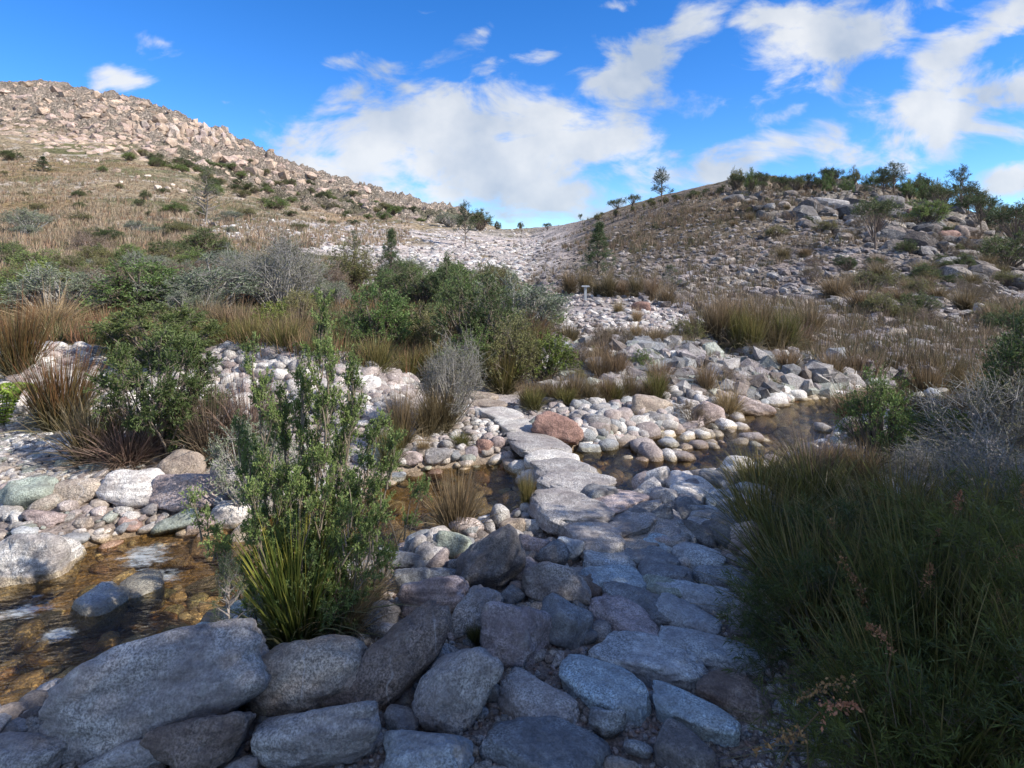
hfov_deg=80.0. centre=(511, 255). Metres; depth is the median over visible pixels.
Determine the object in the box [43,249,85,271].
shrub
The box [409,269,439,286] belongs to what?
shrub
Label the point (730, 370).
shrub
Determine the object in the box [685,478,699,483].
cobble
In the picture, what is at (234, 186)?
shrub
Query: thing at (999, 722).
sedge clump
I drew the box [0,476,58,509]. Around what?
boulder
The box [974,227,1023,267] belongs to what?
shrub
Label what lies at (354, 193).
shrub
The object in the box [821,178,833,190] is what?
shrub
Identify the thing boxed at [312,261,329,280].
shrub
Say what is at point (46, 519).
boulder
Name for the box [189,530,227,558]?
boulder
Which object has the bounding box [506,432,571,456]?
path stone
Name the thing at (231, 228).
shrub
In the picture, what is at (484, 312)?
shrub
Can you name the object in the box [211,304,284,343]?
rush clump
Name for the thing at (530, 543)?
boulder
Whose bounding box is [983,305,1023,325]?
shrub
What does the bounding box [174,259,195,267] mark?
shrub
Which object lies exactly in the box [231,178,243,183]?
shrub
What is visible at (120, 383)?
shrub
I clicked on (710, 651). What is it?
path stone
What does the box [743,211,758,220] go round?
rush clump
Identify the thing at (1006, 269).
rush clump
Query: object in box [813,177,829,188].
tree
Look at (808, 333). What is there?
rush clump
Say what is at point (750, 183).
shrub
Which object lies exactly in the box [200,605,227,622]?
cobble
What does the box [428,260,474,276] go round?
shrub
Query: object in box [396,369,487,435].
rush clump
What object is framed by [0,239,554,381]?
scrub grass
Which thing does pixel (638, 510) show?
cobble
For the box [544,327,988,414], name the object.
bank grass
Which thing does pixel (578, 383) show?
rush clump
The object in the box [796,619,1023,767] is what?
needle shrub
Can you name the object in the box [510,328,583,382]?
shrub
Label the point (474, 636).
rush clump
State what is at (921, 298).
shrub
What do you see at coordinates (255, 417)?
rush clump
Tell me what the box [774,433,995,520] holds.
sedge clump
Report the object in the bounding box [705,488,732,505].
boulder
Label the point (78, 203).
shrub
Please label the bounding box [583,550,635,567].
path stone
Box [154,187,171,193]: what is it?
shrub
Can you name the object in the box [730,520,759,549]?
cobble
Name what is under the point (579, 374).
shrub
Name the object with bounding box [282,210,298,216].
shrub
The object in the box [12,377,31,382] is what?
rubble block
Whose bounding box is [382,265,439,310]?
shrub
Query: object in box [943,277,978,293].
shrub
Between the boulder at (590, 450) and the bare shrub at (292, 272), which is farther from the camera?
the bare shrub at (292, 272)
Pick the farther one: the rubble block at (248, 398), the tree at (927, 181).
the tree at (927, 181)
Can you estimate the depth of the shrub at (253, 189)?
162.46 m
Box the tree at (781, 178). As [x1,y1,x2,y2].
[771,174,786,188]
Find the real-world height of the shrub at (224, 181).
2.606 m
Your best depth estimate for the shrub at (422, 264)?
29.71 m
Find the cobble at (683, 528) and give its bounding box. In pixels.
[679,525,698,543]
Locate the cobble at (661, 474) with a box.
[644,466,670,486]
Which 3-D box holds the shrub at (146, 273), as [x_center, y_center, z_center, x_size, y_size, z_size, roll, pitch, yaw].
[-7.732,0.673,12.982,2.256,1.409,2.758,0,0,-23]
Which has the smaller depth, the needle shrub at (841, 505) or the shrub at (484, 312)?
the needle shrub at (841, 505)
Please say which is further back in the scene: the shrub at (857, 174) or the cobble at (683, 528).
the shrub at (857, 174)
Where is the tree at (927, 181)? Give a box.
[913,176,934,185]
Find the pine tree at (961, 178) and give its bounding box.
[942,163,986,213]
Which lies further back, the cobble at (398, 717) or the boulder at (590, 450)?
the boulder at (590, 450)
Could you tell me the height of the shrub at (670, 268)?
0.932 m
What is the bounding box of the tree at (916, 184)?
[912,181,926,198]
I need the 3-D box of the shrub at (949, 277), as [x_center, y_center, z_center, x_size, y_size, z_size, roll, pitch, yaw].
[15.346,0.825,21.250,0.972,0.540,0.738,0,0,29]
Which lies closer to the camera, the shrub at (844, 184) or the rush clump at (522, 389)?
the rush clump at (522, 389)
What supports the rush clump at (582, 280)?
on the ground at (64, 599)
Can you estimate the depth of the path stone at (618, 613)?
2.71 m
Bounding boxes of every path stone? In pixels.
[465,391,498,399]
[467,398,507,407]
[474,406,524,419]
[479,715,611,767]
[493,418,531,432]
[497,667,579,723]
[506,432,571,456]
[524,449,579,468]
[527,487,614,533]
[530,458,598,480]
[536,471,616,491]
[556,521,624,558]
[559,654,651,726]
[581,564,646,588]
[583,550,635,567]
[588,593,659,635]
[588,631,708,691]
[589,489,648,513]
[601,581,671,627]
[608,507,656,537]
[624,536,658,549]
[624,543,680,567]
[638,560,694,582]
[642,574,681,597]
[643,532,672,553]
[648,509,681,536]
[652,680,740,747]
[654,718,715,767]
[655,579,739,613]
[656,592,722,635]
[658,626,769,675]
[672,541,725,568]
[692,565,751,594]
[696,667,772,724]
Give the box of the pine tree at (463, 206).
[453,201,475,245]
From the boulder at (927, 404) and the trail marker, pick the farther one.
the trail marker
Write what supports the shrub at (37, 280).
on the ground at (64, 599)
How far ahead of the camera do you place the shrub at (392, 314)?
8.70 m
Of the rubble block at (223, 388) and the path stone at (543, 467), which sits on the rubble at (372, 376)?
the rubble block at (223, 388)
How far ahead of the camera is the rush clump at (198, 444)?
4.74 m
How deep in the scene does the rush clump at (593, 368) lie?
7.53 m
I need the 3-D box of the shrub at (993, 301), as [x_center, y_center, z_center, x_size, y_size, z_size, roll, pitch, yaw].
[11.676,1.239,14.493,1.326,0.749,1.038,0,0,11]
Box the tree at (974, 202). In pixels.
[956,194,1003,229]
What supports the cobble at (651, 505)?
on the ground at (64, 599)
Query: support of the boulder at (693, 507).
on the ground at (64, 599)
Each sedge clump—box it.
[192,478,417,714]
[677,467,892,615]
[685,484,957,718]
[687,438,859,568]
[705,437,812,502]
[711,557,1023,767]
[736,427,896,519]
[767,469,1023,760]
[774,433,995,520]
[803,458,1023,649]
[848,515,1023,766]
[852,437,1023,600]
[874,435,1023,593]
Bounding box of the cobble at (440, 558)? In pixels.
[426,546,449,567]
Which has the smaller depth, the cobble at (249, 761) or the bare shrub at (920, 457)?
the cobble at (249, 761)
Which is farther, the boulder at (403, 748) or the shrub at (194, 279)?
the shrub at (194, 279)
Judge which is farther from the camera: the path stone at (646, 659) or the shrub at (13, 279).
the shrub at (13, 279)
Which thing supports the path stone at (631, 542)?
on the gravel
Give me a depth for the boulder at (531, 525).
3.63 m
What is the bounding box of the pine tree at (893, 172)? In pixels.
[878,161,909,190]
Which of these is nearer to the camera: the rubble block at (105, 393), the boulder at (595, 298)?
the rubble block at (105, 393)
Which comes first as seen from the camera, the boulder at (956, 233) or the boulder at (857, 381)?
the boulder at (857, 381)
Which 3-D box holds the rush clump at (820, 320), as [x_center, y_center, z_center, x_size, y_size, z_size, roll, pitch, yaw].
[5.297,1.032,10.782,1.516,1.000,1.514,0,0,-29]
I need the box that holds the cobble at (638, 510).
[628,508,647,512]
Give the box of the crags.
[0,81,475,225]
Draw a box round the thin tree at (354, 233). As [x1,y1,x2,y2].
[337,229,365,257]
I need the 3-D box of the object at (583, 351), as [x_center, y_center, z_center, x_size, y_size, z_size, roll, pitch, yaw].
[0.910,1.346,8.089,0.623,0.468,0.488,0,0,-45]
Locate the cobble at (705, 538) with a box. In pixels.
[682,519,717,547]
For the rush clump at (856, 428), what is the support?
on the ground at (64, 599)
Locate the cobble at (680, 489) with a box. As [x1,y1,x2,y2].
[670,483,705,504]
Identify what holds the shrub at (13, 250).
on the ground at (64, 599)
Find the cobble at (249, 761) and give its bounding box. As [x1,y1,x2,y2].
[224,754,259,767]
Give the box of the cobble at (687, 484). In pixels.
[674,480,710,499]
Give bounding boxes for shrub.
[0,149,25,160]
[0,206,57,228]
[0,216,18,225]
[0,240,30,251]
[0,242,23,250]
[0,244,34,265]
[0,257,110,311]
[0,259,62,279]
[0,267,32,303]
[1,244,26,256]
[3,246,63,270]
[7,224,42,235]
[11,260,78,293]
[20,202,50,211]
[21,260,77,275]
[35,213,60,222]
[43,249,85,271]
[54,265,74,299]
[59,263,123,293]
[61,228,118,251]
[63,211,93,221]
[63,265,144,309]
[70,189,86,197]
[72,202,88,208]
[72,241,114,262]
[74,254,190,314]
[77,260,119,272]
[79,254,125,280]
[79,279,127,313]
[81,299,228,368]
[82,227,131,240]
[83,323,234,458]
[87,243,104,251]
[95,165,106,171]
[108,241,147,257]
[109,251,152,272]
[114,249,176,272]
[120,152,137,160]
[122,220,151,229]
[127,251,266,310]
[133,198,144,205]
[136,148,147,155]
[137,224,163,232]
[138,189,152,199]
[143,238,194,258]
[145,152,163,158]
[147,244,190,263]
[149,158,162,166]
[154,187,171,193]
[154,258,197,275]
[155,157,177,164]
[155,284,225,313]
[157,219,194,230]
[158,201,191,213]
[161,227,239,261]
[161,242,191,262]
[165,162,186,169]
[166,221,198,233]
[169,246,206,266]
[172,156,187,163]
[173,165,191,172]
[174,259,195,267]
[177,202,188,209]
[179,286,432,640]
[183,161,195,167]
[185,257,224,282]
[192,209,208,216]
[197,170,213,178]
[200,242,260,268]
[203,183,223,194]
[203,414,300,511]
[204,177,222,185]
[205,159,214,165]
[209,551,257,624]
[211,176,226,184]
[212,162,226,167]
[213,210,245,218]
[213,245,287,293]
[217,268,272,307]
[219,227,343,309]
[221,304,259,315]
[222,226,235,231]
[225,161,237,169]
[225,182,243,189]
[229,189,253,197]
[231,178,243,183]
[236,170,247,177]
[236,208,256,216]
[238,181,256,189]
[247,300,294,328]
[249,187,259,192]
[256,196,269,203]
[258,168,270,175]
[260,185,274,193]
[261,182,274,188]
[263,196,292,210]
[272,180,286,184]
[273,292,314,310]
[274,287,327,318]
[275,290,334,309]
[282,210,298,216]
[285,178,297,184]
[287,197,297,202]
[288,220,311,230]
[299,205,310,210]
[299,277,336,302]
[302,311,318,326]
[308,187,316,193]
[310,309,352,335]
[311,260,357,298]
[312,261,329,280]
[313,190,331,197]
[323,279,352,306]
[324,235,383,293]
[328,202,339,207]
[330,281,422,351]
[338,306,370,338]
[345,219,360,224]
[346,189,361,196]
[359,267,420,300]
[362,213,372,218]
[370,204,387,211]
[370,266,403,283]
[376,203,390,209]
[376,211,392,219]
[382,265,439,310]
[385,259,427,275]
[386,206,401,214]
[388,299,456,352]
[389,255,433,271]
[395,302,452,338]
[397,263,419,277]
[407,326,496,423]
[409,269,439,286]
[419,300,460,317]
[420,250,472,304]
[427,261,532,365]
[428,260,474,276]
[431,259,495,314]
[432,211,462,226]
[436,324,493,384]
[460,265,576,338]
[467,208,495,230]
[469,261,518,285]
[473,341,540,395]
[474,261,518,289]
[480,309,545,390]
[494,220,501,229]
[507,283,571,324]
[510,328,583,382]
[524,319,558,345]
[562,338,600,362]
[567,366,585,378]
[585,324,615,346]
[606,323,626,334]
[617,324,644,342]
[628,346,654,366]
[660,264,682,286]
[665,317,710,340]
[671,397,725,429]
[709,534,975,735]
[717,326,738,347]
[720,365,738,377]
[727,165,744,189]
[737,203,746,210]
[741,601,1023,767]
[743,167,758,190]
[745,338,763,354]
[752,485,1017,654]
[764,224,789,237]
[780,209,795,219]
[782,184,792,191]
[795,174,802,189]
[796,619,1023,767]
[797,263,823,282]
[801,256,831,266]
[811,219,838,231]
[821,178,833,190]
[822,171,836,186]
[831,254,858,270]
[832,361,921,463]
[833,485,1023,763]
[838,176,855,191]
[845,217,866,225]
[846,164,860,183]
[847,460,1023,656]
[849,226,868,232]
[849,267,897,291]
[858,260,882,270]
[858,286,901,315]
[859,172,881,187]
[862,256,883,264]
[874,434,992,483]
[882,269,914,285]
[885,300,923,318]
[891,356,1023,481]
[893,240,919,253]
[894,408,1023,520]
[897,289,946,310]
[898,176,915,190]
[898,238,922,253]
[899,180,919,200]
[901,196,954,222]
[902,276,945,294]
[905,404,983,446]
[908,263,944,278]
[913,307,941,325]
[916,181,929,199]
[918,269,939,278]
[923,177,945,202]
[929,232,949,242]
[929,253,948,260]
[934,243,956,252]
[935,258,954,267]
[938,272,966,283]
[940,225,952,230]
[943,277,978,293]
[947,248,962,256]
[948,196,969,208]
[951,252,977,268]
[954,237,976,247]
[954,243,965,249]
[956,285,984,296]
[962,281,1004,297]
[965,241,982,251]
[967,292,1023,312]
[967,301,1006,317]
[968,228,989,238]
[969,304,1023,446]
[970,187,991,212]
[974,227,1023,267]
[976,309,1017,330]
[978,204,1000,221]
[982,297,1023,386]
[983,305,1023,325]
[987,268,1023,287]
[995,204,1007,219]
[1005,217,1023,241]
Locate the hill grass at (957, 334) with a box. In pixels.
[514,181,1022,388]
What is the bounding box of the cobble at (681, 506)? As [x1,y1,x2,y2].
[674,496,696,519]
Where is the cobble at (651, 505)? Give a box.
[633,499,661,511]
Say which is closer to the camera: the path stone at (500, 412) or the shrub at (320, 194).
the path stone at (500, 412)
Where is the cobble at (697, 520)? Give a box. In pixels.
[687,516,710,523]
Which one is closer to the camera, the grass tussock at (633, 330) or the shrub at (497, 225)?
the grass tussock at (633, 330)
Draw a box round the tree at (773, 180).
[770,176,780,190]
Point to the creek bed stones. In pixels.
(194, 615)
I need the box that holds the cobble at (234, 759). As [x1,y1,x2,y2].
[219,756,241,767]
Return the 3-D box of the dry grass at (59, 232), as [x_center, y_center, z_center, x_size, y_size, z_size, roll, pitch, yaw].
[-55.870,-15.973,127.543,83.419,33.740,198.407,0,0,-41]
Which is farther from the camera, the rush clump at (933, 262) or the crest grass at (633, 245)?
the crest grass at (633, 245)
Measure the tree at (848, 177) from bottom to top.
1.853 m
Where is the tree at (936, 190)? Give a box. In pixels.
[924,180,962,207]
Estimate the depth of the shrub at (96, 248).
35.92 m
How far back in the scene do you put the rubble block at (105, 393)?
6.35 m
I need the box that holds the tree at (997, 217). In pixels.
[984,198,1023,240]
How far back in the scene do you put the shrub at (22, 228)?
52.24 m
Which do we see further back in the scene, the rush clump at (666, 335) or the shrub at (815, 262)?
the shrub at (815, 262)
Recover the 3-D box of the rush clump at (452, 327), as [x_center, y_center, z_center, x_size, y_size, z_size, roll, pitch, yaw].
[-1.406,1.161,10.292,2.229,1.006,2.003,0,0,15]
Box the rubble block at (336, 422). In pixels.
[330,417,340,425]
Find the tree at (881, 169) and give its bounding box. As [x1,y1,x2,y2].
[871,166,892,175]
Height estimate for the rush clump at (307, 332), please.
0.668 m
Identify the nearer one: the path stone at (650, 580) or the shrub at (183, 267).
the path stone at (650, 580)
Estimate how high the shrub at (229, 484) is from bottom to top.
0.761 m
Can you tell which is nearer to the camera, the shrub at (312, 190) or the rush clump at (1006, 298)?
the rush clump at (1006, 298)
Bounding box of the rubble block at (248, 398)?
[230,392,252,407]
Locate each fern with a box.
[0,382,37,424]
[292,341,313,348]
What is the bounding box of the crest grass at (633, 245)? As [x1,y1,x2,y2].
[513,181,906,254]
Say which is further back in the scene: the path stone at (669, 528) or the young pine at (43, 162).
the young pine at (43, 162)
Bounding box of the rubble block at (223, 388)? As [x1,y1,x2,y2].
[213,384,226,395]
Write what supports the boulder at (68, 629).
on the ground at (64, 599)
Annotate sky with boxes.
[0,0,1023,228]
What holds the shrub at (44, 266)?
on the ground at (64, 599)
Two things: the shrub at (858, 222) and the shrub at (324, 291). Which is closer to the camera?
the shrub at (324, 291)
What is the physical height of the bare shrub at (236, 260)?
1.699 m
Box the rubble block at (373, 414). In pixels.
[369,410,388,422]
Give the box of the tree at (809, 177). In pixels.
[799,172,817,187]
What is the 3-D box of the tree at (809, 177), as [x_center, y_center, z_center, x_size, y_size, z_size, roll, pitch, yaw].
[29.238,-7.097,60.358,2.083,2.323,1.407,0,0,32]
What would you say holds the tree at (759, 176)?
on the ground at (64, 599)
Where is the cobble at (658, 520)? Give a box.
[640,512,664,525]
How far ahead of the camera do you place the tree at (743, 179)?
60.66 m
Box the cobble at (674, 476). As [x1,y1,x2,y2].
[665,470,692,487]
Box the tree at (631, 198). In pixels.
[625,194,640,205]
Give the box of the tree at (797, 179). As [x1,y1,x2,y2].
[781,175,806,189]
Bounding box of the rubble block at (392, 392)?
[387,390,401,399]
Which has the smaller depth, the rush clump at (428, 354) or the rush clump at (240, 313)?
the rush clump at (428, 354)
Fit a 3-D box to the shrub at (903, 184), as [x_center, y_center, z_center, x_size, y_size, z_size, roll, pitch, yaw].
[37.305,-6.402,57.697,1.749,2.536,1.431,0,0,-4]
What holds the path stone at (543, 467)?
on the water
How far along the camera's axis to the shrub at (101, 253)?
31.66 m
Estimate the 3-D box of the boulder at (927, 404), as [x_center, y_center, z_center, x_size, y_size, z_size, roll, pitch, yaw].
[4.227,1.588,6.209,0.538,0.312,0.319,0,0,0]
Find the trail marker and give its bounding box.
[581,286,589,300]
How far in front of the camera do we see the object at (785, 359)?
8.07 m
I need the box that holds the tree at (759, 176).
[751,170,771,187]
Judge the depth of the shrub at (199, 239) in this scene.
36.05 m
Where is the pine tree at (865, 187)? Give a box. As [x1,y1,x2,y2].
[856,182,873,195]
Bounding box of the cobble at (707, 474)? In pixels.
[698,468,727,487]
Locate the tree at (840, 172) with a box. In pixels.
[827,167,845,181]
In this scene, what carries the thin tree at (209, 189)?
on the ground at (64, 599)
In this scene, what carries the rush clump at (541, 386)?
on the ground at (64, 599)
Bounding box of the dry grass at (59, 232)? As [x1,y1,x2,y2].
[0,145,411,271]
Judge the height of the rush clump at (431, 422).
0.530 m
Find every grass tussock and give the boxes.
[0,273,103,333]
[297,528,406,645]
[350,554,408,602]
[409,429,437,453]
[608,295,628,312]
[626,304,648,321]
[626,321,647,335]
[696,368,764,419]
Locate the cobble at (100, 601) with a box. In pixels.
[68,581,130,637]
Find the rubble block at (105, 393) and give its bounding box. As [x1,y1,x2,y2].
[101,390,122,403]
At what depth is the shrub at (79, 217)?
65.90 m
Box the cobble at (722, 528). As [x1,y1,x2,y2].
[701,517,735,548]
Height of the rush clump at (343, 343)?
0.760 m
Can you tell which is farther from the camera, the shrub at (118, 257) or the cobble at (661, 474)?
the shrub at (118, 257)
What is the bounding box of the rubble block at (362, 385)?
[350,382,365,390]
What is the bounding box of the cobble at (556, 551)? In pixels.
[536,539,569,564]
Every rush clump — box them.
[0,281,70,379]
[0,324,114,442]
[9,375,157,477]
[21,387,191,477]
[142,349,258,472]
[178,294,236,319]
[184,307,237,342]
[184,336,297,465]
[194,293,248,326]
[201,295,253,328]
[202,291,271,329]
[208,306,276,355]
[208,313,265,343]
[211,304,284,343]
[247,309,313,357]
[266,296,317,335]
[291,319,347,339]
[299,318,347,340]
[314,304,350,333]
[315,294,373,324]
[315,319,384,353]
[340,326,411,379]
[358,408,414,473]
[371,369,435,447]
[390,344,428,378]
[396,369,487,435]
[398,450,516,558]
[403,335,438,366]
[410,306,465,340]
[410,388,460,438]
[412,330,465,377]
[431,300,478,331]
[445,429,477,446]
[455,338,506,389]
[455,619,480,646]
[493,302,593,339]
[508,317,554,339]
[508,379,551,411]
[511,467,540,511]
[512,372,539,407]
[531,375,570,401]
[533,377,554,402]
[545,382,592,406]
[550,263,579,293]
[551,316,589,340]
[553,362,594,400]
[569,260,599,293]
[575,345,622,377]
[577,367,605,400]
[582,274,604,296]
[587,337,633,361]
[588,261,623,296]
[588,324,616,345]
[595,343,635,377]
[595,371,623,402]
[595,373,634,401]
[609,274,634,296]
[617,269,649,296]
[617,359,645,396]
[631,363,676,398]
[635,268,663,299]
[636,319,673,340]
[636,374,660,395]
[641,357,683,375]
[650,277,683,303]
[651,328,681,341]
[652,366,673,391]
[676,306,728,339]
[686,351,726,390]
[690,281,758,342]
[704,281,760,331]
[718,301,764,352]
[725,220,739,226]
[727,449,1022,598]
[728,299,775,352]
[739,290,796,341]
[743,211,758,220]
[751,308,810,357]
[753,415,876,485]
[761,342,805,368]
[763,293,817,351]
[767,242,794,259]
[778,293,843,334]
[780,315,823,346]
[782,202,792,209]
[793,326,829,351]
[797,245,816,256]
[797,271,866,297]
[804,431,859,477]
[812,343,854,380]
[814,371,875,424]
[829,279,894,310]
[831,431,901,485]
[832,271,871,291]
[832,418,886,450]
[838,227,858,234]
[838,265,878,282]
[841,346,874,375]
[858,256,906,277]
[861,251,893,263]
[876,285,903,296]
[881,370,940,420]
[883,284,915,301]
[890,276,925,291]
[901,217,919,224]
[901,353,962,393]
[903,256,948,271]
[909,345,981,388]
[912,272,946,288]
[924,383,980,423]
[925,282,955,299]
[935,360,1014,407]
[940,284,995,309]
[948,267,999,284]
[948,353,990,392]
[968,298,1018,319]
[974,249,1006,267]
[978,286,1022,308]
[980,292,1023,314]
[983,259,1015,274]
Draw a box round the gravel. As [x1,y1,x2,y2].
[20,448,1015,767]
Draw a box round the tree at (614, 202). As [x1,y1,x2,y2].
[606,198,625,209]
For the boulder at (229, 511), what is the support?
on the ground at (64, 599)
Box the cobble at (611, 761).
[603,755,638,767]
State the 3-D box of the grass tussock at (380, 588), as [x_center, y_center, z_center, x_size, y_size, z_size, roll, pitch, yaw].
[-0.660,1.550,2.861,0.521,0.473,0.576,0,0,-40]
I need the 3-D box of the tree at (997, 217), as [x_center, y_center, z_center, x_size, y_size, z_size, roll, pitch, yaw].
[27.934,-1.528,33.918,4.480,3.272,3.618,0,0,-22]
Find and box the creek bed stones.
[0,391,908,705]
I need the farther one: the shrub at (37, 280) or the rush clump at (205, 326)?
the shrub at (37, 280)
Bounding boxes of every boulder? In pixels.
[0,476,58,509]
[0,532,86,607]
[0,731,67,767]
[21,509,67,527]
[38,617,271,767]
[53,459,76,466]
[53,478,102,505]
[58,625,80,638]
[73,517,93,528]
[78,461,109,471]
[81,739,160,767]
[96,468,164,508]
[137,545,197,571]
[139,711,255,767]
[148,473,223,511]
[149,537,183,548]
[150,507,199,535]
[157,449,206,473]
[161,624,176,632]
[165,588,176,598]
[182,513,214,539]
[185,575,239,596]
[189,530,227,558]
[210,460,236,481]
[211,500,252,531]
[247,634,367,718]
[250,701,382,767]
[320,599,450,712]
[362,600,400,637]
[363,440,385,465]
[383,729,473,767]
[388,551,423,569]
[391,471,406,484]
[393,567,429,591]
[397,575,469,616]
[398,451,422,466]
[403,529,429,550]
[411,647,503,734]
[425,447,452,465]
[429,567,455,577]
[435,530,471,558]
[446,559,456,568]
[450,584,503,638]
[454,524,527,589]
[464,446,477,456]
[476,439,493,452]
[480,601,552,668]
[491,436,505,447]
[497,463,509,478]
[498,490,521,512]
[499,518,525,531]
[501,584,524,604]
[519,533,551,552]
[521,561,591,605]
[525,519,541,532]
[530,411,583,444]
[540,593,593,649]
[558,536,583,561]
[577,442,601,461]
[580,575,601,597]
[588,707,626,738]
[591,297,601,301]
[623,739,653,758]
[629,415,649,424]
[631,301,650,310]
[631,394,672,414]
[648,487,678,503]
[673,519,683,524]
[687,505,706,510]
[691,401,725,427]
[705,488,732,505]
[720,455,753,469]
[723,194,743,201]
[727,599,764,638]
[735,395,776,417]
[737,482,775,506]
[790,390,807,400]
[814,197,849,208]
[843,367,865,387]
[876,195,905,207]
[904,397,942,419]
[904,473,963,495]
[937,230,961,236]
[954,225,969,237]
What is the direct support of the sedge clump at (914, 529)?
on the cobbles at (684, 444)
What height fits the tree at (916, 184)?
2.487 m
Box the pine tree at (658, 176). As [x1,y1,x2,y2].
[650,167,673,205]
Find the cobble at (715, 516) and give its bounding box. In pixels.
[710,512,745,521]
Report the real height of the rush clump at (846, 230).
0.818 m
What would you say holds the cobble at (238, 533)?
on the ground at (64, 599)
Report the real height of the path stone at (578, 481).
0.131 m
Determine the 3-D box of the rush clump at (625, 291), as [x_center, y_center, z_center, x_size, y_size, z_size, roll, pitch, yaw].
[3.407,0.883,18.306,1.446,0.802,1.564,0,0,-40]
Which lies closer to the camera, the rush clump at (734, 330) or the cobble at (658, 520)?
the cobble at (658, 520)
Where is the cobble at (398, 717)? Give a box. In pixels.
[384,704,419,730]
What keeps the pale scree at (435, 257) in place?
on the ground at (64, 599)
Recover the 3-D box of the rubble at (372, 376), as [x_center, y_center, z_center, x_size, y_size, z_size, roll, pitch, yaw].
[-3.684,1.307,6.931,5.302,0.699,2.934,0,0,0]
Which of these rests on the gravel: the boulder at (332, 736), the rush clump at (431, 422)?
the boulder at (332, 736)
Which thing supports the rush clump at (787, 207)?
on the ground at (64, 599)
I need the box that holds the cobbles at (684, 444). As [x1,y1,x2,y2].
[0,382,1020,767]
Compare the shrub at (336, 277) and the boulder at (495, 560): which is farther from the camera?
the shrub at (336, 277)
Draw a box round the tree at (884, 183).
[872,177,892,191]
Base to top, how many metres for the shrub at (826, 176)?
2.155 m
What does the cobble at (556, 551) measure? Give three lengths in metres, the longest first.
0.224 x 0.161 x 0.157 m
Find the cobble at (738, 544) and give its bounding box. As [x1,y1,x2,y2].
[718,538,750,553]
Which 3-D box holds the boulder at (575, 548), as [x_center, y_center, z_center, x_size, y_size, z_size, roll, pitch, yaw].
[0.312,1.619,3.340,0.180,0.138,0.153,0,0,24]
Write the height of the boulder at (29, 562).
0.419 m
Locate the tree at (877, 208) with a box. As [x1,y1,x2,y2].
[850,195,904,249]
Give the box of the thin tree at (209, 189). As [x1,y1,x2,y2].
[183,162,230,221]
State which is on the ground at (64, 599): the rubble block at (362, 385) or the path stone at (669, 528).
the path stone at (669, 528)
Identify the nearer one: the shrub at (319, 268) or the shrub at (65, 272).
the shrub at (65, 272)
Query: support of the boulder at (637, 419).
in the water
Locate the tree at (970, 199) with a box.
[963,191,979,213]
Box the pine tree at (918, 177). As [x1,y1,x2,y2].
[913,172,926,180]
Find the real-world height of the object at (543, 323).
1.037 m
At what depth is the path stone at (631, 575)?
3.04 m
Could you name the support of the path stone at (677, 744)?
on the ground at (64, 599)
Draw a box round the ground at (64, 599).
[0,79,1023,767]
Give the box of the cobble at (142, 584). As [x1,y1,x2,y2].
[119,569,164,612]
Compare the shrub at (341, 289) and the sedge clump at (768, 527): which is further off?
the shrub at (341, 289)
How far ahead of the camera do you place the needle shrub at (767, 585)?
2.38 m
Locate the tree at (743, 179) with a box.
[732,175,745,188]
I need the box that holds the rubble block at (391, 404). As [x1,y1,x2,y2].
[386,400,401,408]
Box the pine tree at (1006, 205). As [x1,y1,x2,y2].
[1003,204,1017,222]
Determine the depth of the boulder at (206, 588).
3.47 m
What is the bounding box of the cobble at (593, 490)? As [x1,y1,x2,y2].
[580,483,618,498]
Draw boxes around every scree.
[196,218,545,284]
[518,186,1023,382]
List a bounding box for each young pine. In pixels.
[31,156,55,171]
[375,227,405,290]
[579,221,617,275]
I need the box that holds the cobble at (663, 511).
[651,503,673,519]
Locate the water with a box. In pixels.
[0,382,970,700]
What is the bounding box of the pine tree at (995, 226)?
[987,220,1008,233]
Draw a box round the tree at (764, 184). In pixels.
[756,180,768,192]
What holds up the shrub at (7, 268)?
on the ground at (64, 599)
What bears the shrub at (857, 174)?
on the ground at (64, 599)
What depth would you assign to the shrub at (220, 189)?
135.49 m
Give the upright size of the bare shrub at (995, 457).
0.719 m
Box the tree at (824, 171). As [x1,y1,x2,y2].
[821,167,835,176]
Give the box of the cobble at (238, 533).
[226,523,261,565]
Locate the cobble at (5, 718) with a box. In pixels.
[0,713,11,731]
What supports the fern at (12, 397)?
on the cobbles at (684, 444)
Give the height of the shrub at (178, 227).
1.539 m
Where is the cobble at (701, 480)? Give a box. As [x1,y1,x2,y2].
[689,475,713,488]
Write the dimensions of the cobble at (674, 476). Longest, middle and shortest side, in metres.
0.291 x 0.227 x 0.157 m
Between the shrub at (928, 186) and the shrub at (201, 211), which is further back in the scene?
the shrub at (201, 211)
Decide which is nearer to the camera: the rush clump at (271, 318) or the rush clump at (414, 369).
the rush clump at (414, 369)
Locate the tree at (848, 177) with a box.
[838,173,856,185]
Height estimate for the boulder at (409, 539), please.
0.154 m
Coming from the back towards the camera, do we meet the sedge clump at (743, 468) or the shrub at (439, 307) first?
the shrub at (439, 307)
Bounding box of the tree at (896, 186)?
[888,183,901,191]
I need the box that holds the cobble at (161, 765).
[148,763,167,767]
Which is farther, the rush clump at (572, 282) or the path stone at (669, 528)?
the rush clump at (572, 282)
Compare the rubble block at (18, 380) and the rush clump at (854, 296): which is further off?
the rush clump at (854, 296)
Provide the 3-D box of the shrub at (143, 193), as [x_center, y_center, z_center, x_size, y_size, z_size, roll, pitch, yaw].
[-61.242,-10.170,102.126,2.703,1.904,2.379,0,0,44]
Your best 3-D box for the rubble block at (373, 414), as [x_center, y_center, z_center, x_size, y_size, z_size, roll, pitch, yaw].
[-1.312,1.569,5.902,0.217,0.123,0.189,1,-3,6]
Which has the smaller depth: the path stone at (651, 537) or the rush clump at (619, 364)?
the path stone at (651, 537)
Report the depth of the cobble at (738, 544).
3.38 m
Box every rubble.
[0,341,420,429]
[536,294,906,403]

